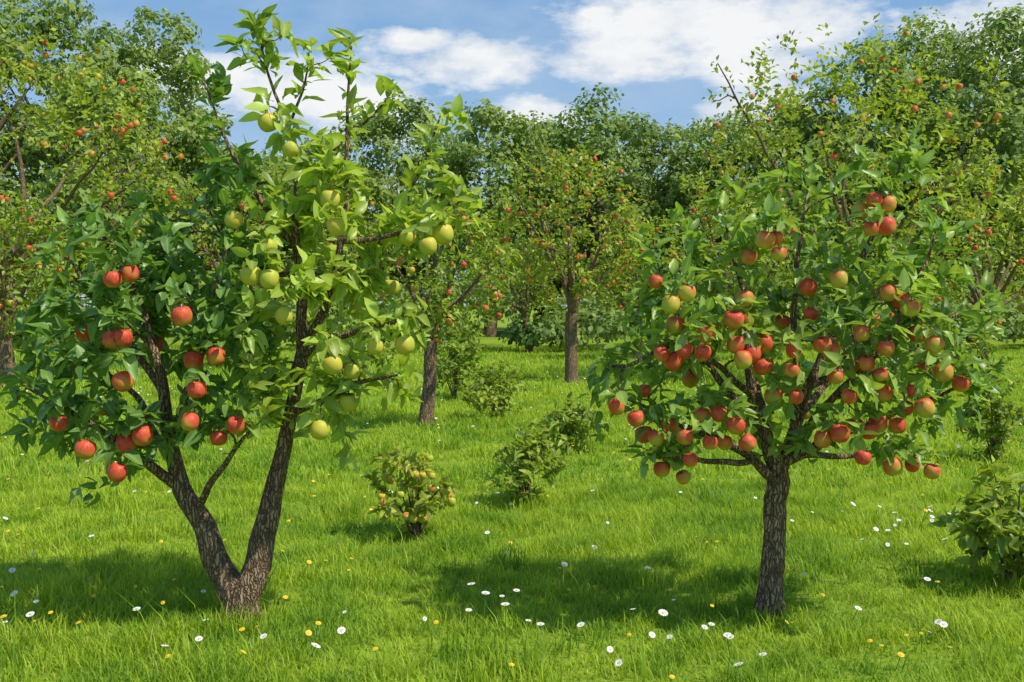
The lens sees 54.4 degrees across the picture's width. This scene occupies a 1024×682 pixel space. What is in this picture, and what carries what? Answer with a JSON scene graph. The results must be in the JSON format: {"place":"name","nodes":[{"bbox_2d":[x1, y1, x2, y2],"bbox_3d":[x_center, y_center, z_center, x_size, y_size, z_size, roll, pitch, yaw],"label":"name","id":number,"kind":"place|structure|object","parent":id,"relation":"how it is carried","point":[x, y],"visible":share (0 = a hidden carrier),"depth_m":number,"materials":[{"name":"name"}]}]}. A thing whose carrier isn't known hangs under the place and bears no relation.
{"place":"outdoors","nodes":[
{"label":"outdoors","id":0,"kind":"place"},
{"bbox_2d":[0,307,1023,681],"bbox_3d":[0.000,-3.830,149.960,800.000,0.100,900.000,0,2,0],"label":"meadow ground","id":1,"kind":"structure","parent":0,"point":[490,341],"depth_m":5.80,"materials":[{"name":"green plant"}]},
{"bbox_2d":[0,191,81,387],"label":"apple tree","id":2,"kind":"object","parent":1,"relation":"on","point":[8,312],"visible":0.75,"depth_m":19.83,"materials":[{"name":"green plant"}]},
{"bbox_2d":[0,3,186,303],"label":"apple tree","id":3,"kind":"object","parent":1,"relation":"on","point":[104,187],"visible":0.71,"depth_m":22.13,"materials":[{"name":"green plant"}]},
{"bbox_2d":[0,3,483,627],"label":"apple tree","id":4,"kind":"object","parent":1,"relation":"on","point":[210,325],"visible":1,"depth_m":4.84,"materials":[{"name":"green plant"}]},
{"bbox_2d":[139,138,382,358],"bbox_3d":[-6.442,-2.259,26.091,6.150,6.162,5.728,0,2,0],"label":"apple tree","id":5,"kind":"object","parent":1,"relation":"on","point":[188,194],"visible":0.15,"depth_m":25.64,"materials":[{"name":"green plant"}]},
{"bbox_2d":[293,310,399,376],"bbox_3d":[-3.528,0.030,22.030,2.373,1.609,2.126,2,3,37],"label":"shrub","id":6,"kind":"object","parent":1,"relation":"on","point":[346,327],"visible":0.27,"depth_m":21.77,"materials":[{"name":"green plant"}]},
{"bbox_2d":[362,445,461,536],"bbox_3d":[-0.707,1.074,7.015,0.712,0.671,0.697,0,2,0],"label":"shrub","id":7,"kind":"object","parent":1,"relation":"on","point":[420,504],"visible":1,"depth_m":6.93,"materials":[{"name":"green plant"}]},
{"bbox_2d":[9,502,855,681],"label":"daisies","id":8,"kind":"object","parent":1,"relation":"on","point":[618,662],"visible":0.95,"depth_m":4.56,"materials":[{"name":"white plant"}]},
{"bbox_2d":[361,187,529,426],"bbox_3d":[-0.874,-0.380,13.059,2.233,3.383,1.974,0,2,0],"label":"apple tree","id":9,"kind":"object","parent":1,"relation":"on","point":[438,312],"visible":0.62,"depth_m":13.01,"materials":[{"name":"green plant"}]},
{"bbox_2d":[420,323,486,399],"bbox_3d":[-0.997,0.338,17.072,1.169,1.351,1.266,0,2,0],"label":"shrub","id":10,"kind":"object","parent":1,"relation":"on","point":[450,363],"visible":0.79,"depth_m":16.95,"materials":[{"name":"green plant"}]},
{"bbox_2d":[460,359,530,419],"bbox_3d":[-0.227,0.697,13.953,1.016,0.913,0.996,0,2,0],"label":"shrub","id":11,"kind":"object","parent":1,"relation":"on","point":[489,386],"visible":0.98,"depth_m":13.91,"materials":[{"name":"green plant"}]},
{"bbox_2d":[465,582,544,674],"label":"daisies","id":12,"kind":"object","parent":1,"relation":"on","point":[503,603],"visible":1,"depth_m":4.61,"materials":[{"name":"white plant"}]},
{"bbox_2d":[0,374,1017,681],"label":"dandelions","id":13,"kind":"object","parent":1,"relation":"on","point":[308,632],"visible":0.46,"depth_m":5.21,"materials":[{"name":"plant"}]},
{"bbox_2d":[1,361,1021,657],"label":"daisies","id":14,"kind":"object","parent":1,"relation":"on","point":[651,635],"visible":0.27,"depth_m":5.57,"materials":[{"name":"white plant"}]},
{"bbox_2d":[0,0,1023,342],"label":"distant trees","id":15,"kind":"object","parent":1,"relation":"on","point":[654,194],"visible":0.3,"depth_m":48.69,"materials":[{"name":"green plant"}]},
{"bbox_2d":[6,258,1023,350],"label":"hedge","id":16,"kind":"object","parent":1,"relation":"on","point":[594,322],"visible":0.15,"depth_m":35.13,"materials":[{"name":"green plant"}]},
{"bbox_2d":[462,190,579,351],"bbox_3d":[0.274,-2.336,34.550,4.107,5.746,4.014,0,2,0],"label":"apple tree","id":17,"kind":"object","parent":1,"relation":"on","point":[525,309],"visible":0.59,"depth_m":34.17,"materials":[{"name":"green plant"}]},
{"bbox_2d":[483,418,570,504],"bbox_3d":[0.120,1.025,8.153,0.723,0.784,0.803,0,2,0],"label":"shrub","id":18,"kind":"object","parent":1,"relation":"on","point":[535,450],"visible":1,"depth_m":8.12,"materials":[{"name":"green plant"}]},
{"bbox_2d":[496,139,648,382],"bbox_3d":[1.261,-1.606,21.199,3.229,5.114,3.120,0,2,0],"label":"apple tree","id":19,"kind":"object","parent":1,"relation":"on","point":[574,292],"visible":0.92,"depth_m":20.92,"materials":[{"name":"green plant"}]},
{"bbox_2d":[537,392,612,453],"bbox_3d":[0.671,0.920,10.923,0.880,0.732,0.856,0,2,0],"label":"shrub","id":20,"kind":"object","parent":1,"relation":"on","point":[570,421],"visible":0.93,"depth_m":10.81,"materials":[{"name":"green plant"}]},
{"bbox_2d":[587,205,692,359],"bbox_3d":[3.686,-1.604,28.822,3.187,4.522,2.904,0,2,0],"label":"apple tree","id":21,"kind":"object","parent":1,"relation":"on","point":[611,293],"visible":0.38,"depth_m":28.66,"materials":[{"name":"green plant"}]},
{"bbox_2d":[678,157,809,336],"bbox_3d":[6.855,-2.329,29.308,4.050,6.219,3.827,0,2,0],"label":"apple tree","id":22,"kind":"object","parent":1,"relation":"on","point":[705,225],"visible":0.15,"depth_m":29.06,"materials":[{"name":"green plant"}]},
{"bbox_2d":[576,121,1013,621],"bbox_3d":[1.567,0.192,5.254,2.471,2.659,1.409,0,2,0],"label":"apple tree","id":23,"kind":"object","parent":1,"relation":"on","point":[685,352],"visible":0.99,"depth_m":4.93,"materials":[{"name":"green plant"}]},
{"bbox_2d":[682,13,1023,377],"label":"apple tree","id":24,"kind":"object","parent":1,"relation":"on","point":[953,168],"visible":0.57,"depth_m":21.08,"materials":[{"name":"green plant"}]},
{"bbox_2d":[898,321,1002,374],"bbox_3d":[9.882,0.179,22.687,2.326,1.427,2.404,0,2,0],"label":"shrub","id":25,"kind":"object","parent":1,"relation":"on","point":[978,341],"visible":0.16,"depth_m":22.40,"materials":[{"name":"green plant"}]},
{"bbox_2d":[897,157,1023,362],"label":"apple tree","id":26,"kind":"object","parent":1,"relation":"on","point":[1017,218],"visible":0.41,"depth_m":23.99,"materials":[{"name":"green plant"}]},
{"bbox_2d":[931,455,1023,583],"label":"shrub","id":27,"kind":"object","parent":1,"relation":"on","point":[984,527],"visible":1,"depth_m":5.74,"materials":[{"name":"green plant"}]},
{"bbox_2d":[954,375,1023,460],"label":"shrub","id":28,"kind":"object","parent":1,"relation":"on","point":[993,415],"visible":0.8,"depth_m":10.29,"materials":[{"name":"green plant"}]},
{"bbox_2d":[0,0,1023,306],"label":"sky","id":29,"kind":"structure","parent":0,"point":[523,56],"materials":[{"name":"blue"}]}
]}

